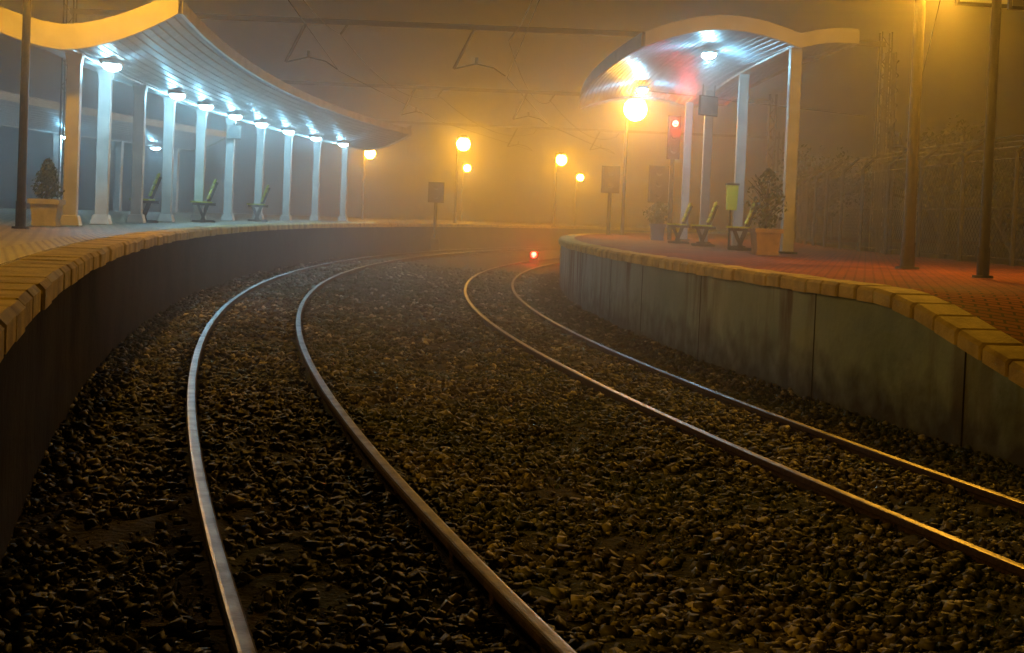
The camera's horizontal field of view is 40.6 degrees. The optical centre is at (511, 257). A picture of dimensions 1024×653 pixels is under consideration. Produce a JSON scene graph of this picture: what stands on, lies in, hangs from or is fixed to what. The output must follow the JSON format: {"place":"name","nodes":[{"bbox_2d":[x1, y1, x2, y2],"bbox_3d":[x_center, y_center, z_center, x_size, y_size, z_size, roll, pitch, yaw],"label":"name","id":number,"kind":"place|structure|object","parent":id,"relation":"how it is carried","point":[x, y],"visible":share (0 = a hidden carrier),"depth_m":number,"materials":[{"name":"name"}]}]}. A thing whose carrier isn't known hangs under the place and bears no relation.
{"place":"outdoors","nodes":[
{"label":"outdoors","id":0,"kind":"place"},
{"bbox_2d":[0,203,303,215],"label":"ground","id":1,"kind":"structure","parent":0,"point":[5,205],"depth_m":282.24,"materials":[{"name":"concrete"}]},
{"bbox_2d":[873,52,903,253],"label":"lattice mast","id":2,"kind":"object","parent":1,"relation":"on","point":[892,134],"visible":0.5,"depth_m":41.75,"materials":[{"name":"metal"}]},
{"bbox_2d":[856,114,1012,258],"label":"tree","id":3,"kind":"object","parent":1,"relation":"on","point":[938,159],"visible":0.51,"depth_m":49.53,"materials":[{"name":"green plant"}]},
{"bbox_2d":[964,166,1023,265],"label":"tree","id":4,"kind":"object","parent":1,"relation":"on","point":[1008,215],"visible":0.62,"depth_m":40.41,"materials":[{"name":"green plant"}]},
{"bbox_2d":[0,248,1023,652],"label":"trackbed ground","id":5,"kind":"structure","parent":0,"point":[116,532],"depth_m":6.34,"materials":[{"name":"gravel"}]},
{"bbox_2d":[137,246,584,652],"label":"railway track","id":6,"kind":"structure","parent":5,"relation":"on","point":[529,626],"depth_m":6.03,"materials":[{"name":"grey metal"}]},
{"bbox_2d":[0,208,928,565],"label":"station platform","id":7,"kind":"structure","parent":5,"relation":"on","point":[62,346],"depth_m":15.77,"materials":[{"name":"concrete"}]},
{"bbox_2d":[11,0,30,228],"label":"street lamp","id":8,"kind":"object","parent":7,"relation":"on","point":[20,217],"visible":1,"depth_m":17.47,"materials":[{"name":"metal"}]},
{"bbox_2d":[27,158,65,225],"bbox_3d":[-6.672,-0.946,19.890,0.470,0.987,0.464,2,2,-7],"label":"potted plant","id":9,"kind":"object","parent":7,"relation":"on","point":[45,211],"visible":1,"depth_m":19.75,"materials":[{"name":"green plant"}]},
{"bbox_2d":[0,91,225,212],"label":"station canopy","id":10,"kind":"object","parent":7,"relation":"on","point":[43,115],"visible":0.62,"depth_m":48.35,"materials":[{"name":"paint"}]},
{"bbox_2d":[129,173,161,222],"bbox_3d":[-7.159,-1.158,26.986,0.579,0.970,1.400,2,2,-16],"label":"platform bench","id":11,"kind":"object","parent":7,"relation":"on","point":[152,192],"visible":0.69,"depth_m":26.42,"materials":[{"name":"metal"}]},
{"bbox_2d":[190,179,217,222],"bbox_3d":[-6.905,-1.269,30.984,0.579,0.970,1.400,2,2,-14],"label":"platform bench","id":12,"kind":"object","parent":7,"relation":"on","point":[207,203],"visible":1,"depth_m":30.39,"materials":[{"name":"wood"}]},
{"bbox_2d":[0,0,411,225],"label":"station canopy","id":13,"kind":"object","parent":7,"relation":"on","point":[171,52],"visible":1,"depth_m":25.73,"materials":[{"name":"metal"}]},
{"bbox_2d":[227,120,240,138],"bbox_3d":[-6.867,-3.214,34.188,0.340,0.570,0.320,2,2,-11],"label":"sign","id":14,"kind":"object","parent":13,"relation":"attached to","point":[234,131],"visible":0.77,"depth_m":34.06,"materials":[{"name":"metal"}]},
{"bbox_2d":[247,185,269,221],"bbox_3d":[-6.698,-1.427,36.482,0.579,0.970,1.400,2,2,-12],"label":"platform bench","id":15,"kind":"object","parent":7,"relation":"on","point":[262,204],"visible":0.98,"depth_m":35.88,"materials":[{"name":"wood"}]},
{"bbox_2d":[360,150,374,218],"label":"street lamp","id":16,"kind":"object","parent":7,"relation":"on","point":[369,154],"visible":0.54,"depth_m":59.88,"materials":[{"name":"metal"}]},
{"bbox_2d":[0,222,749,361],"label":"platform coping","id":17,"kind":"object","parent":7,"relation":"on","point":[32,286],"visible":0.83,"depth_m":9.82,"materials":[{"name":"stone"}]},
{"bbox_2d":[428,182,443,250],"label":"railway signal","id":18,"kind":"object","parent":7,"relation":"on","point":[435,193],"visible":0.88,"depth_m":51.97,"materials":[{"name":"metal"}]},
{"bbox_2d":[453,135,469,222],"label":"street lamp","id":19,"kind":"object","parent":7,"relation":"on","point":[463,142],"visible":0.9,"depth_m":59.85,"materials":[{"name":"metal"}]},
{"bbox_2d":[460,162,470,220],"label":"street lamp","id":20,"kind":"object","parent":7,"relation":"on","point":[467,167],"visible":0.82,"depth_m":75.87,"materials":[{"name":"metal"}]},
{"bbox_2d":[57,0,892,252],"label":"catenary portal","id":21,"kind":"object","parent":7,"relation":"on","point":[881,43],"visible":0.66,"depth_m":39.81,"materials":[{"name":"metal"}]},
{"bbox_2d":[288,0,940,153],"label":"overhead wires","id":22,"kind":"object","parent":21,"relation":"attached to","point":[550,101],"visible":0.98,"depth_m":39.05,"materials":[{"name":"metal"}]},
{"bbox_2d":[551,152,566,226],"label":"street lamp","id":23,"kind":"object","parent":7,"relation":"on","point":[560,158],"visible":1,"depth_m":64.86,"materials":[{"name":"metal"}]},
{"bbox_2d":[573,172,583,225],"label":"street lamp","id":24,"kind":"object","parent":7,"relation":"on","point":[579,176],"visible":1,"depth_m":79.87,"materials":[{"name":"metal"}]},
{"bbox_2d":[0,257,1023,652],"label":"ballast stones","id":25,"kind":"object","parent":5,"relation":"on","point":[462,423],"visible":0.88,"depth_m":7.69,"materials":[{"name":"gravel"}]},
{"bbox_2d":[529,252,538,262],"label":"ground signal","id":26,"kind":"object","parent":5,"relation":"on","point":[533,257],"visible":1,"depth_m":45.92,"materials":[{"name":"metal"}]},
{"bbox_2d":[45,266,1023,652],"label":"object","id":27,"kind":"structure","parent":5,"relation":"on","point":[719,560],"depth_m":8.91,"materials":[{"name":"stone"}]},
{"bbox_2d":[319,120,784,228],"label":"catenary portal","id":28,"kind":"object","parent":5,"relation":"on","point":[778,137],"visible":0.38,"depth_m":83.79,"materials":[{"name":"metal"}]},
{"bbox_2d":[452,257,1023,591],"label":"railway track","id":29,"kind":"structure","parent":5,"relation":"on","point":[944,540],"depth_m":9.50,"materials":[{"name":"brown metal"}]},
{"bbox_2d":[559,233,1023,467],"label":"station platform","id":30,"kind":"structure","parent":5,"relation":"on","point":[883,363],"depth_m":13.95,"materials":[{"name":"paint"}]},
{"bbox_2d":[175,80,777,228],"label":"catenary portal","id":31,"kind":"object","parent":30,"relation":"on","point":[554,93],"visible":0.45,"depth_m":59.80,"materials":[{"name":"metal"}]},
{"bbox_2d":[601,166,619,234],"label":"railway signal","id":32,"kind":"object","parent":30,"relation":"on","point":[610,180],"visible":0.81,"depth_m":44.87,"materials":[{"name":"metal"}]},
{"bbox_2d":[618,99,646,234],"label":"street lamp","id":33,"kind":"object","parent":30,"relation":"on","point":[635,109],"visible":0.87,"depth_m":41.84,"materials":[{"name":"metal"}]},
{"bbox_2d":[643,201,671,240],"bbox_3d":[3.781,-0.963,36.010,0.782,1.035,0.816,2,2,3],"label":"potted plant","id":34,"kind":"object","parent":30,"relation":"on","point":[657,229],"visible":1,"depth_m":35.83,"materials":[{"name":"green plant"}]},
{"bbox_2d":[648,165,668,237],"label":"railway signal","id":35,"kind":"object","parent":30,"relation":"on","point":[658,184],"visible":0.84,"depth_m":40.87,"materials":[{"name":"metal"}]},
{"bbox_2d":[666,115,680,239],"bbox_3d":[4.432,-1.663,38.471,0.360,4.555,0.522,2,2,0],"label":"railway signal","id":36,"kind":"object","parent":30,"relation":"on","point":[673,138],"visible":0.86,"depth_m":38.42,"materials":[{"name":"metal"}]},
{"bbox_2d":[667,203,692,243],"bbox_3d":[3.986,-0.816,32.986,0.579,0.970,1.400,3,2,6],"label":"platform bench","id":37,"kind":"object","parent":30,"relation":"on","point":[683,225],"visible":0.99,"depth_m":32.36,"materials":[{"name":"metal"}]},
{"bbox_2d":[690,202,718,246],"bbox_3d":[4.182,-0.723,30.187,0.578,0.970,1.400,3,2,7],"label":"platform bench","id":38,"kind":"object","parent":30,"relation":"on","point":[702,237],"visible":1,"depth_m":29.57,"materials":[{"name":"wood"}]},
{"bbox_2d":[579,15,859,253],"bbox_3d":[3.944,-2.426,32.081,4.480,4.209,15.036,2,2,0],"label":"platform shelter","id":39,"kind":"object","parent":30,"relation":"on","point":[732,57],"visible":0.95,"depth_m":28.80,"materials":[{"name":"paint"}]},
{"bbox_2d":[698,84,717,116],"bbox_3d":[4.604,-3.680,32.398,0.600,0.735,0.080,1,2,-38],"label":"hanging sign","id":40,"kind":"object","parent":39,"relation":"hanging from","point":[708,105],"visible":1,"depth_m":32.34,"materials":[{"name":"metal"}]},
{"bbox_2d":[725,183,739,246],"bbox_3d":[4.590,-0.875,29.005,0.270,1.350,0.278,2,2,0],"label":"litter bin","id":41,"kind":"object","parent":30,"relation":"on","point":[731,195],"visible":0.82,"depth_m":28.88,"materials":[{"name":"metal"}]},
{"bbox_2d":[726,201,757,250],"bbox_3d":[4.478,-0.614,26.988,0.578,0.970,1.400,3,2,8],"label":"platform bench","id":42,"kind":"object","parent":30,"relation":"on","point":[740,240],"visible":0.76,"depth_m":26.38,"materials":[{"name":"wood"}]},
{"bbox_2d":[559,249,966,446],"bbox_3d":[3.436,0.238,35.305,4.380,1.069,54.562,2,2,3],"label":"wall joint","id":43,"kind":"object","parent":30,"relation":"attached to","point":[813,345],"depth_m":13.25,"materials":[{"name":"concrete"}]},
{"bbox_2d":[746,167,788,255],"bbox_3d":[4.269,-0.781,23.281,0.718,1.483,0.771,2,2,-5],"label":"potted plant","id":44,"kind":"object","parent":30,"relation":"on","point":[765,239],"visible":1,"depth_m":23.13,"materials":[{"name":"green plant"}]},
{"bbox_2d":[558,232,1023,387],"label":"platform coping","id":45,"kind":"object","parent":30,"relation":"on","point":[992,347],"visible":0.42,"depth_m":11.79,"materials":[{"name":"stone"}]},
{"bbox_2d":[763,144,873,239],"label":"tree","id":46,"kind":"object","parent":30,"relation":"on","point":[835,173],"visible":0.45,"depth_m":50.83,"materials":[{"name":"green plant"}]},
{"bbox_2d":[795,135,1023,265],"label":"security fence","id":47,"kind":"object","parent":30,"relation":"on","point":[803,233],"visible":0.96,"depth_m":29.76,"materials":[{"name":"metal"}]},
{"bbox_2d":[895,0,925,269],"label":"street lamp","id":48,"kind":"object","parent":30,"relation":"on","point":[907,256],"visible":1,"depth_m":18.16,"materials":[{"name":"metal"}]},
{"bbox_2d":[972,0,1001,278],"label":"street lamp","id":49,"kind":"object","parent":30,"relation":"on","point":[983,262],"visible":1,"depth_m":15.62,"materials":[{"name":"metal"}]},
{"bbox_2d":[955,0,1007,7],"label":"station name sign","id":50,"kind":"object","parent":49,"relation":"attached to","point":[983,3],"visible":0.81,"depth_m":16.75,"materials":[{"name":"metal"}]},
{"bbox_2d":[1007,0,1023,9],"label":"station name sign","id":51,"kind":"object","parent":49,"relation":"attached to","point":[1015,4],"visible":1,"depth_m":15.51,"materials":[{"name":"metal"}]},
{"bbox_2d":[0,0,1023,242],"label":"sky","id":52,"kind":"structure","parent":0,"point":[503,183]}
]}

